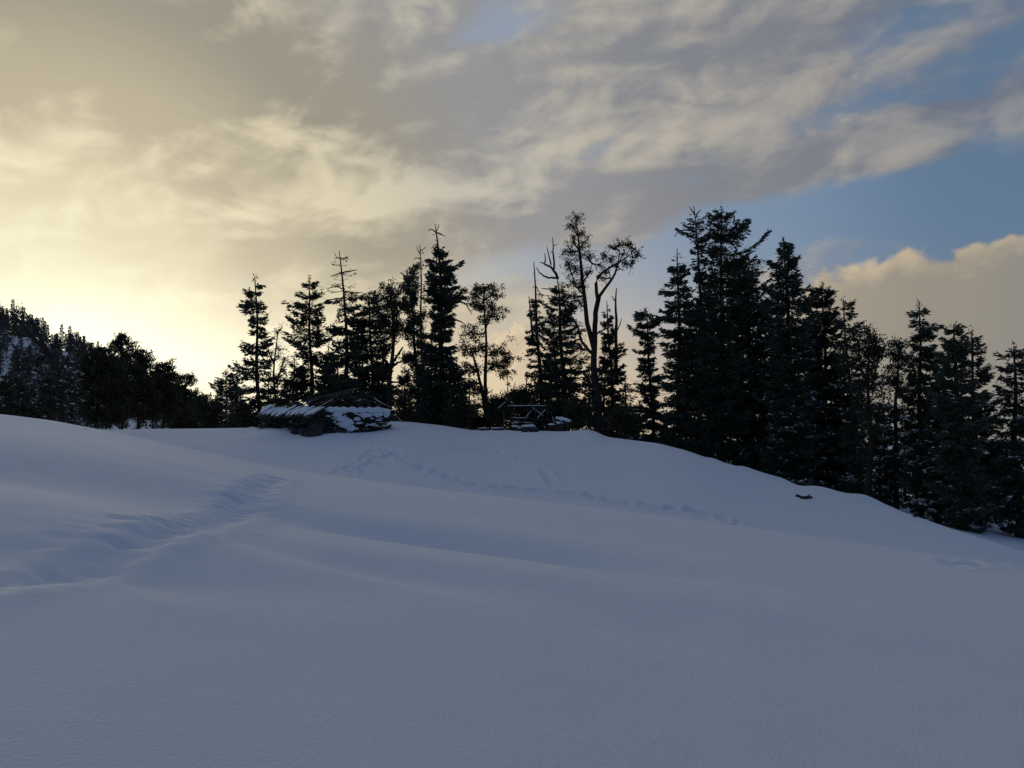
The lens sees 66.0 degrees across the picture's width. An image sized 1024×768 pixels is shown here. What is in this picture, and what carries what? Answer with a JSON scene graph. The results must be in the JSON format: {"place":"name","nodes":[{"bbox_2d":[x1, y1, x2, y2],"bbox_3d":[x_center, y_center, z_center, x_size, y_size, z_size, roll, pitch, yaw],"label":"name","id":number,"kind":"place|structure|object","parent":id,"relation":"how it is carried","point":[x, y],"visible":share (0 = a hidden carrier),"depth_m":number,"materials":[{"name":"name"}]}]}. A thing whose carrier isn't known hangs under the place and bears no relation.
{"place":"outdoors","nodes":[
{"label":"outdoors","id":0,"kind":"place"},
{"bbox_2d":[0,335,1023,767],"bbox_3d":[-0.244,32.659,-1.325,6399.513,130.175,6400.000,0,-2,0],"label":"snow ground","id":1,"kind":"structure","parent":0,"point":[408,595],"depth_m":5.78,"materials":[{"name":"snow"}]},
{"bbox_2d":[0,314,13,351],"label":"hillside fir","id":2,"kind":"object","parent":1,"relation":"on","point":[4,321],"visible":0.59,"depth_m":205.17,"materials":[{"name":"green plant"}]},
{"bbox_2d":[1,335,21,358],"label":"hillside oak","id":3,"kind":"object","parent":1,"relation":"on","point":[7,340],"visible":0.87,"depth_m":199.94,"materials":[{"name":"green plant"}]},
{"bbox_2d":[7,350,17,376],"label":"hillside fir","id":4,"kind":"object","parent":1,"relation":"on","point":[12,360],"visible":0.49,"depth_m":186.09,"materials":[{"name":"green plant"}]},
{"bbox_2d":[5,303,27,325],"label":"hillside oak","id":5,"kind":"object","parent":1,"relation":"on","point":[17,313],"visible":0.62,"depth_m":232.59,"materials":[{"name":"green plant"}]},
{"bbox_2d":[12,356,21,378],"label":"hillside fir","id":6,"kind":"object","parent":1,"relation":"on","point":[18,372],"visible":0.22,"depth_m":166.27,"materials":[{"name":"green plant"}]},
{"bbox_2d":[18,336,24,358],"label":"hillside fir","id":7,"kind":"object","parent":1,"relation":"on","point":[21,343],"visible":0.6,"depth_m":205.95,"materials":[{"name":"green plant"}]},
{"bbox_2d":[20,346,36,385],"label":"hillside fir","id":8,"kind":"object","parent":1,"relation":"on","point":[26,350],"visible":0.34,"depth_m":177.82,"materials":[{"name":"green plant"}]},
{"bbox_2d":[0,372,57,420],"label":"oak tree","id":9,"kind":"object","parent":1,"relation":"on","point":[24,412],"visible":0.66,"depth_m":63.57,"materials":[{"name":"green plant"}]},
{"bbox_2d":[20,371,40,389],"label":"hillside oak","id":10,"kind":"object","parent":1,"relation":"on","point":[36,379],"visible":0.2,"depth_m":160.98,"materials":[{"name":"green plant"}]},
{"bbox_2d":[30,330,40,365],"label":"hillside fir","id":11,"kind":"object","parent":1,"relation":"on","point":[34,350],"visible":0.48,"depth_m":204.30,"materials":[{"name":"green plant"}]},
{"bbox_2d":[38,317,48,342],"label":"hillside fir","id":12,"kind":"object","parent":1,"relation":"on","point":[43,326],"visible":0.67,"depth_m":244.04,"materials":[{"name":"green plant"}]},
{"bbox_2d":[0,311,92,422],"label":"leaning tree","id":13,"kind":"object","parent":1,"relation":"on","point":[60,384],"visible":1,"depth_m":61.94,"materials":[{"name":"green plant"}]},
{"bbox_2d":[37,357,60,375],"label":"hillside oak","id":14,"kind":"object","parent":1,"relation":"on","point":[46,367],"visible":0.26,"depth_m":187.22,"materials":[{"name":"green plant"}]},
{"bbox_2d":[33,375,69,420],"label":"oak tree","id":15,"kind":"object","parent":1,"relation":"on","point":[45,380],"visible":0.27,"depth_m":75.51,"materials":[{"name":"green plant"}]},
{"bbox_2d":[57,338,64,359],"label":"hillside fir","id":16,"kind":"object","parent":1,"relation":"on","point":[59,345],"visible":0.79,"depth_m":219.69,"materials":[{"name":"green plant"}]},
{"bbox_2d":[58,324,64,347],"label":"hillside fir","id":17,"kind":"object","parent":1,"relation":"on","point":[62,332],"visible":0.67,"depth_m":246.23,"materials":[{"name":"green plant"}]},
{"bbox_2d":[63,326,73,348],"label":"hillside fir","id":18,"kind":"object","parent":1,"relation":"on","point":[69,331],"visible":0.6,"depth_m":237.42,"materials":[{"name":"green plant"}]},
{"bbox_2d":[54,352,89,424],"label":"oak tree","id":19,"kind":"object","parent":1,"relation":"on","point":[70,420],"visible":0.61,"depth_m":65.94,"materials":[{"name":"green plant"}]},
{"bbox_2d":[64,334,88,355],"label":"hillside oak","id":20,"kind":"object","parent":1,"relation":"on","point":[71,342],"visible":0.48,"depth_m":221.12,"materials":[{"name":"green plant"}]},
{"bbox_2d":[72,381,111,425],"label":"oak tree","id":21,"kind":"object","parent":1,"relation":"on","point":[90,387],"visible":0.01,"depth_m":79.89,"materials":[{"name":"green plant"}]},
{"bbox_2d":[65,342,136,429],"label":"oak tree","id":22,"kind":"object","parent":1,"relation":"on","point":[96,361],"visible":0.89,"depth_m":73.69,"materials":[{"name":"green plant"}]},
{"bbox_2d":[99,380,133,429],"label":"oak tree","id":23,"kind":"object","parent":1,"relation":"on","point":[120,399],"visible":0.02,"depth_m":81.88,"materials":[{"name":"green plant"}]},
{"bbox_2d":[103,332,136,428],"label":"umbrella tree","id":24,"kind":"object","parent":1,"relation":"on","point":[120,341],"visible":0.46,"depth_m":77.93,"materials":[{"name":"green plant"}]},
{"bbox_2d":[104,341,166,428],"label":"oak tree","id":25,"kind":"object","parent":1,"relation":"on","point":[142,393],"visible":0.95,"depth_m":75.61,"materials":[{"name":"green plant"}]},
{"bbox_2d":[132,380,178,428],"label":"oak tree","id":26,"kind":"object","parent":1,"relation":"on","point":[160,406],"visible":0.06,"depth_m":83.78,"materials":[{"name":"green plant"}]},
{"bbox_2d":[144,357,194,428],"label":"oak tree","id":27,"kind":"object","parent":1,"relation":"on","point":[169,382],"visible":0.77,"depth_m":77.84,"materials":[{"name":"green plant"}]},
{"bbox_2d":[156,392,197,428],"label":"oak tree","id":28,"kind":"object","parent":1,"relation":"on","point":[179,425],"visible":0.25,"depth_m":87.43,"materials":[{"name":"green plant"}]},
{"bbox_2d":[172,371,200,428],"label":"oak tree","id":29,"kind":"object","parent":1,"relation":"on","point":[189,379],"visible":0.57,"depth_m":85.94,"materials":[{"name":"green plant"}]},
{"bbox_2d":[185,387,208,428],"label":"oak tree","id":30,"kind":"object","parent":1,"relation":"on","point":[195,425],"visible":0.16,"depth_m":89.61,"materials":[{"name":"green plant"}]},
{"bbox_2d":[182,392,215,427],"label":"oak tree","id":31,"kind":"object","parent":1,"relation":"on","point":[201,399],"visible":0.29,"depth_m":83.74,"materials":[{"name":"green plant"}]},
{"bbox_2d":[188,395,232,427],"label":"shrub","id":32,"kind":"object","parent":1,"relation":"on","point":[214,414],"visible":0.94,"depth_m":73.72,"materials":[{"name":"green plant"}]},
{"bbox_2d":[199,369,242,427],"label":"fir tree","id":33,"kind":"object","parent":1,"relation":"on","point":[221,383],"visible":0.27,"depth_m":75.69,"materials":[{"name":"green plant"}]},
{"bbox_2d":[220,372,243,427],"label":"young fir","id":34,"kind":"object","parent":1,"relation":"on","point":[225,416],"visible":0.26,"depth_m":59.72,"materials":[{"name":"green plant"}]},
{"bbox_2d":[219,392,263,427],"bbox_3d":[-18.853,2.333,55.834,3.513,3.707,2.239,2,-3,-36],"label":"shrub","id":35,"kind":"object","parent":1,"relation":"on","point":[240,412],"visible":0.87,"depth_m":55.67,"materials":[{"name":"green plant"}]},
{"bbox_2d":[227,274,288,427],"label":"fir tree","id":36,"kind":"object","parent":1,"relation":"on","point":[256,367],"visible":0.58,"depth_m":57.85,"materials":[{"name":"green plant"}]},
{"bbox_2d":[252,391,299,423],"bbox_3d":[-16.088,2.191,55.044,3.951,3.477,2.364,0,-2,0],"label":"shrub","id":37,"kind":"object","parent":1,"relation":"on","point":[278,400],"visible":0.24,"depth_m":54.90,"materials":[{"name":"green plant"}]},
{"bbox_2d":[259,322,293,406],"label":"oak tree","id":38,"kind":"object","parent":1,"relation":"on","point":[276,380],"visible":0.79,"depth_m":57.02,"materials":[{"name":"green plant"}]},
{"bbox_2d":[281,355,308,402],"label":"young fir","id":39,"kind":"object","parent":1,"relation":"on","point":[288,387],"visible":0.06,"depth_m":62.99,"materials":[{"name":"green plant"}]},
{"bbox_2d":[272,274,348,419],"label":"fir tree","id":40,"kind":"object","parent":1,"relation":"on","point":[303,353],"visible":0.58,"depth_m":59.75,"materials":[{"name":"green plant"}]},
{"bbox_2d":[255,387,394,436],"bbox_3d":[-11.179,1.706,46.708,7.165,2.916,5.931,-2,-3,44],"label":"stone hut","id":41,"kind":"object","parent":1,"relation":"on","point":[343,419],"visible":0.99,"depth_m":44.74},
{"bbox_2d":[314,344,337,400],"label":"fir tree","id":42,"kind":"object","parent":1,"relation":"on","point":[333,370],"visible":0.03,"depth_m":67.80,"materials":[{"name":"green plant"}]},
{"bbox_2d":[324,340,350,406],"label":"young fir","id":43,"kind":"object","parent":1,"relation":"on","point":[336,368],"visible":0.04,"depth_m":66.02,"materials":[{"name":"green plant"}]},
{"bbox_2d":[289,251,398,425],"bbox_3d":[-12.493,-2.235,59.144,7.471,15.626,8.590,0,-2,0],"label":"dead topped fir","id":44,"kind":"object","parent":1,"relation":"on","point":[342,382],"visible":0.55,"depth_m":58.68,"materials":[{"name":"green plant"}]},
{"bbox_2d":[338,386,379,418],"bbox_3d":[-11.368,2.099,56.912,3.822,3.937,2.737,0,-2,0],"label":"shrub","id":45,"kind":"object","parent":1,"relation":"on","point":[348,396],"visible":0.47,"depth_m":56.79,"materials":[{"name":"green plant"}]},
{"bbox_2d":[335,288,404,422],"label":"fir tree","id":46,"kind":"object","parent":1,"relation":"on","point":[363,324],"visible":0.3,"depth_m":61.58,"materials":[{"name":"green plant"}]},
{"bbox_2d":[361,277,416,418],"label":"oak tree","id":47,"kind":"object","parent":1,"relation":"on","point":[393,303],"visible":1,"depth_m":57.99,"materials":[{"name":"green plant"}]},
{"bbox_2d":[397,366,414,411],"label":"young fir","id":48,"kind":"object","parent":1,"relation":"on","point":[405,371],"visible":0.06,"depth_m":67.04,"materials":[{"name":"green plant"}]},
{"bbox_2d":[388,389,426,422],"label":"shrub","id":49,"kind":"object","parent":1,"relation":"on","point":[405,412],"visible":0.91,"depth_m":53.75,"materials":[{"name":"green plant"}]},
{"bbox_2d":[394,261,432,410],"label":"crooked tree","id":50,"kind":"object","parent":1,"relation":"on","point":[410,358],"visible":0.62,"depth_m":59.97,"materials":[{"name":"green plant"}]},
{"bbox_2d":[411,244,435,423],"bbox_3d":[-6.192,-3.038,56.132,1.834,13.919,1.493,1,-3,-25],"label":"bare snag","id":51,"kind":"object","parent":1,"relation":"on","point":[423,388],"visible":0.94,"depth_m":56.01,"materials":[{"name":"plant"}]},
{"bbox_2d":[414,224,473,428],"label":"tall fir","id":52,"kind":"object","parent":1,"relation":"on","point":[443,300],"visible":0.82,"depth_m":56.72,"materials":[{"name":"green plant"}]},
{"bbox_2d":[438,387,484,427],"bbox_3d":[-3.594,2.074,55.042,3.420,3.641,2.486,1,-2,-17],"label":"shrub","id":53,"kind":"object","parent":1,"relation":"on","point":[461,413],"visible":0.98,"depth_m":54.76,"materials":[{"name":"green plant"}]},
{"bbox_2d":[464,372,480,410],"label":"young fir","id":54,"kind":"object","parent":1,"relation":"on","point":[469,394],"visible":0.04,"depth_m":68.03,"materials":[{"name":"green plant"}]},
{"bbox_2d":[465,403,495,429],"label":"shrub","id":55,"kind":"object","parent":1,"relation":"on","point":[478,423],"visible":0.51,"depth_m":59.59,"materials":[{"name":"green plant"}]},
{"bbox_2d":[449,282,524,429],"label":"oak tree","id":56,"kind":"object","parent":1,"relation":"on","point":[480,389],"visible":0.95,"depth_m":56.96,"materials":[{"name":"green plant"}]},
{"bbox_2d":[473,390,530,429],"bbox_3d":[-0.777,2.371,55.901,4.203,3.969,2.470,0,-2,0],"label":"shrub","id":57,"kind":"object","parent":1,"relation":"on","point":[492,404],"visible":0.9,"depth_m":55.74,"materials":[{"name":"green plant"}]},
{"bbox_2d":[479,399,529,429],"bbox_3d":[-0.347,2.976,58.845,4.192,4.232,2.960,0,-2,0],"label":"shrub","id":58,"kind":"object","parent":1,"relation":"on","point":[500,424],"visible":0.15,"depth_m":58.71,"materials":[{"name":"green plant"}]},
{"bbox_2d":[501,376,515,429],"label":"sapling","id":59,"kind":"object","parent":1,"relation":"on","point":[507,395],"visible":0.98,"depth_m":52.98,"materials":[{"name":"black plant"}]},
{"bbox_2d":[501,385,542,426],"bbox_3d":[0.826,2.301,56.869,3.402,4.709,2.385,0,-2,0],"label":"shrub","id":60,"kind":"object","parent":1,"relation":"on","point":[522,396],"visible":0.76,"depth_m":56.72,"materials":[{"name":"green plant"}]},
{"bbox_2d":[497,398,553,430],"bbox_3d":[1.002,1.953,50.287,3.895,2.186,1.675,-1,-2,18],"label":"pole frame","id":61,"kind":"object","parent":1,"relation":"on","point":[524,418],"visible":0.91,"depth_m":49.68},
{"bbox_2d":[507,262,557,430],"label":"spire fir","id":62,"kind":"object","parent":1,"relation":"on","point":[532,339],"visible":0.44,"depth_m":58.04,"materials":[{"name":"green plant"}]},
{"bbox_2d":[533,346,561,430],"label":"fir tree","id":63,"kind":"object","parent":1,"relation":"on","point":[547,399],"visible":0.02,"depth_m":65.90,"materials":[{"name":"green plant"}]},
{"bbox_2d":[530,397,568,429],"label":"shrub","id":64,"kind":"object","parent":1,"relation":"on","point":[556,414],"visible":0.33,"depth_m":57.64,"materials":[{"name":"green plant"}]},
{"bbox_2d":[555,421,563,430],"bbox_3d":[2.898,2.679,48.503,0.582,0.822,0.566,0,-2,0],"label":"rock","id":65,"kind":"object","parent":1,"relation":"on","point":[559,426],"visible":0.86,"depth_m":48.30,"materials":[{"name":"stone"}]},
{"bbox_2d":[554,417,570,430],"bbox_3d":[3.089,2.466,48.367,1.134,0.940,0.309,-1,-3,23],"label":"log","id":66,"kind":"object","parent":1,"relation":"on","point":[567,421],"visible":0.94,"depth_m":48.25,"materials":[{"name":"brown wood"}]},
{"bbox_2d":[532,237,594,430],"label":"snag topped tree","id":67,"kind":"object","parent":1,"relation":"on","point":[563,383],"visible":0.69,"depth_m":56.74,"materials":[{"name":"green plant"}]},
{"bbox_2d":[560,396,595,429],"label":"shrub","id":68,"kind":"object","parent":1,"relation":"on","point":[580,416],"visible":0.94,"depth_m":53.77,"materials":[{"name":"green plant"}]},
{"bbox_2d":[576,363,607,429],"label":"fir tree","id":69,"kind":"object","parent":1,"relation":"on","point":[591,394],"visible":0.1,"depth_m":65.78,"materials":[{"name":"green plant"}]},
{"bbox_2d":[558,211,645,433],"bbox_3d":[6.140,-3.655,54.373,6.071,16.716,2.537,0,-2,-9],"label":"forked oak","id":70,"kind":"object","parent":1,"relation":"on","point":[593,339],"visible":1,"depth_m":54.21,"materials":[{"name":"plant"}]},
{"bbox_2d":[584,352,620,438],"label":"young fir","id":71,"kind":"object","parent":1,"relation":"on","point":[600,374],"visible":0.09,"depth_m":65.92,"materials":[{"name":"green plant"}]},
{"bbox_2d":[590,288,633,437],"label":"twin spired fir","id":72,"kind":"object","parent":1,"relation":"on","point":[616,373],"visible":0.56,"depth_m":59.79,"materials":[{"name":"green plant"}]},
{"bbox_2d":[598,400,645,438],"bbox_3d":[7.443,2.971,52.871,3.387,4.070,2.333,1,-3,-26],"label":"shrub","id":73,"kind":"object","parent":1,"relation":"on","point":[620,417],"visible":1,"depth_m":52.74,"materials":[{"name":"green plant"}]},
{"bbox_2d":[616,371,643,432],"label":"young fir","id":74,"kind":"object","parent":1,"relation":"on","point":[628,391],"visible":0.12,"depth_m":65.80,"materials":[{"name":"green plant"}]},
{"bbox_2d":[618,402,646,441],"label":"young fir","id":75,"kind":"object","parent":1,"relation":"on","point":[637,437],"visible":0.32,"depth_m":55.72,"materials":[{"name":"green plant"}]},
{"bbox_2d":[627,307,667,442],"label":"fir tree","id":76,"kind":"object","parent":1,"relation":"on","point":[646,367],"visible":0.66,"depth_m":56.75,"materials":[{"name":"green plant"}]},
{"bbox_2d":[660,407,676,446],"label":"young fir","id":77,"kind":"object","parent":1,"relation":"on","point":[667,425],"visible":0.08,"depth_m":55.84,"materials":[{"name":"green plant"}]},
{"bbox_2d":[660,335,694,439],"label":"fir tree","id":78,"kind":"object","parent":1,"relation":"on","point":[675,360],"visible":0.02,"depth_m":66.05,"materials":[{"name":"green plant"}]},
{"bbox_2d":[650,249,713,455],"bbox_3d":[11.911,-1.119,54.965,4.784,16.865,5.046,0,-2,0],"label":"fir tree","id":79,"kind":"object","parent":1,"relation":"on","point":[681,421],"visible":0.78,"depth_m":54.72,"materials":[{"name":"green plant"}]},
{"bbox_2d":[674,206,722,458],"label":"dead topped fir","id":80,"kind":"object","parent":1,"relation":"on","point":[707,405],"visible":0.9,"depth_m":54.03,"materials":[{"name":"green plant"}]},
{"bbox_2d":[681,301,716,454],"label":"fir tree","id":81,"kind":"object","parent":1,"relation":"on","point":[695,408],"visible":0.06,"depth_m":61.72,"materials":[{"name":"green plant"}]},
{"bbox_2d":[685,203,772,468],"bbox_3d":[15.128,-2.263,55.026,6.374,21.319,6.195,0,-2,0],"label":"tall fir","id":82,"kind":"object","parent":1,"relation":"on","point":[731,266],"visible":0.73,"depth_m":54.34,"materials":[{"name":"green plant"}]},
{"bbox_2d":[717,301,766,456],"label":"fir tree","id":83,"kind":"object","parent":1,"relation":"on","point":[726,378],"visible":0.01,"depth_m":65.83,"materials":[{"name":"green plant"}]},
{"bbox_2d":[724,266,780,475],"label":"fir tree","id":84,"kind":"object","parent":1,"relation":"on","point":[757,423],"visible":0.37,"depth_m":55.36,"materials":[{"name":"green plant"}]},
{"bbox_2d":[742,313,795,474],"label":"fir tree","id":85,"kind":"object","parent":1,"relation":"on","point":[772,358],"visible":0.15,"depth_m":63.59,"materials":[{"name":"green plant"}]},
{"bbox_2d":[751,237,832,488],"bbox_3d":[18.368,-0.618,51.908,5.074,18.438,5.381,0,-2,0],"label":"fork tipped fir","id":86,"kind":"object","parent":1,"relation":"on","point":[796,443],"visible":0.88,"depth_m":51.56,"materials":[{"name":"green plant"}]},
{"bbox_2d":[778,333,823,480],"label":"fir tree","id":87,"kind":"object","parent":1,"relation":"on","point":[801,402],"visible":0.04,"depth_m":61.45,"materials":[{"name":"green plant"}]},
{"bbox_2d":[799,281,860,492],"bbox_3d":[21.334,0.922,53.858,4.442,16.864,5.056,1,-3,-23],"label":"fir tree","id":88,"kind":"object","parent":1,"relation":"on","point":[828,417],"visible":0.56,"depth_m":53.45,"materials":[{"name":"green plant"}]},
{"bbox_2d":[821,348,863,484],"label":"snowy fir","id":89,"kind":"object","parent":1,"relation":"on","point":[847,401],"visible":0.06,"depth_m":54.26,"materials":[{"name":"green plant"}]},
{"bbox_2d":[829,296,878,499],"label":"fir tree","id":90,"kind":"object","parent":1,"relation":"on","point":[852,481],"visible":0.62,"depth_m":49.83,"materials":[{"name":"green plant"}]},
{"bbox_2d":[831,322,900,496],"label":"oak tree","id":91,"kind":"object","parent":1,"relation":"on","point":[873,351],"visible":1,"depth_m":45.87,"materials":[{"name":"green plant"}]},
{"bbox_2d":[855,416,881,494],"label":"fir tree","id":92,"kind":"object","parent":1,"relation":"on","point":[860,451],"visible":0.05,"depth_m":61.55,"materials":[{"name":"green plant"}]},
{"bbox_2d":[863,410,892,495],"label":"fir tree","id":93,"kind":"object","parent":1,"relation":"on","point":[876,468],"visible":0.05,"depth_m":63.61,"materials":[{"name":"green plant"}]},
{"bbox_2d":[863,400,907,508],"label":"snowy fir","id":94,"kind":"object","parent":1,"relation":"on","point":[886,496],"visible":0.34,"depth_m":55.49,"materials":[{"name":"green plant"}]},
{"bbox_2d":[872,334,917,509],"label":"tree","id":95,"kind":"object","parent":1,"relation":"on","point":[898,357],"visible":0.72,"depth_m":51.80,"materials":[{"name":"green plant"}]},
{"bbox_2d":[888,402,914,500],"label":"fir tree","id":96,"kind":"object","parent":1,"relation":"on","point":[905,495],"visible":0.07,"depth_m":61.59,"materials":[{"name":"green plant"}]},
{"bbox_2d":[894,413,924,502],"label":"fir tree","id":97,"kind":"object","parent":1,"relation":"on","point":[903,466],"visible":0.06,"depth_m":59.84,"materials":[{"name":"green plant"}]},
{"bbox_2d":[891,298,950,519],"bbox_3d":[24.436,1.530,47.136,3.635,13.369,3.800,0,-2,0],"label":"tiered fir","id":98,"kind":"object","parent":1,"relation":"on","point":[926,356],"visible":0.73,"depth_m":46.73,"materials":[{"name":"green plant"}]},
{"bbox_2d":[916,377,953,523],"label":"snowy fir","id":99,"kind":"object","parent":1,"relation":"on","point":[933,509],"visible":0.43,"depth_m":44.75,"materials":[{"name":"green plant"}]},
{"bbox_2d":[927,367,966,511],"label":"fir tree","id":100,"kind":"object","parent":1,"relation":"on","point":[947,506],"visible":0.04,"depth_m":49.58,"materials":[{"name":"green plant"}]},
{"bbox_2d":[921,317,994,533],"bbox_3d":[24.131,2.263,42.838,3.823,11.802,3.560,0,-2,0],"label":"fir tree","id":101,"kind":"object","parent":1,"relation":"on","point":[950,409],"visible":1,"depth_m":42.50,"materials":[{"name":"green plant"}]},
{"bbox_2d":[949,325,1008,527],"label":"fir tree","id":102,"kind":"object","parent":1,"relation":"on","point":[982,374],"visible":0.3,"depth_m":46.55,"materials":[{"name":"green plant"}]},
{"bbox_2d":[981,470,1006,522],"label":"snowy fir","id":103,"kind":"object","parent":1,"relation":"on","point":[997,504],"visible":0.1,"depth_m":49.56,"materials":[{"name":"green plant"}]},
{"bbox_2d":[980,341,1023,538],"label":"fir tree","id":104,"kind":"object","parent":1,"relation":"on","point":[1006,468],"visible":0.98,"depth_m":43.75,"materials":[{"name":"green plant"}]},
{"bbox_2d":[0,0,1023,442],"label":"sky","id":105,"kind":"structure","parent":0,"point":[158,157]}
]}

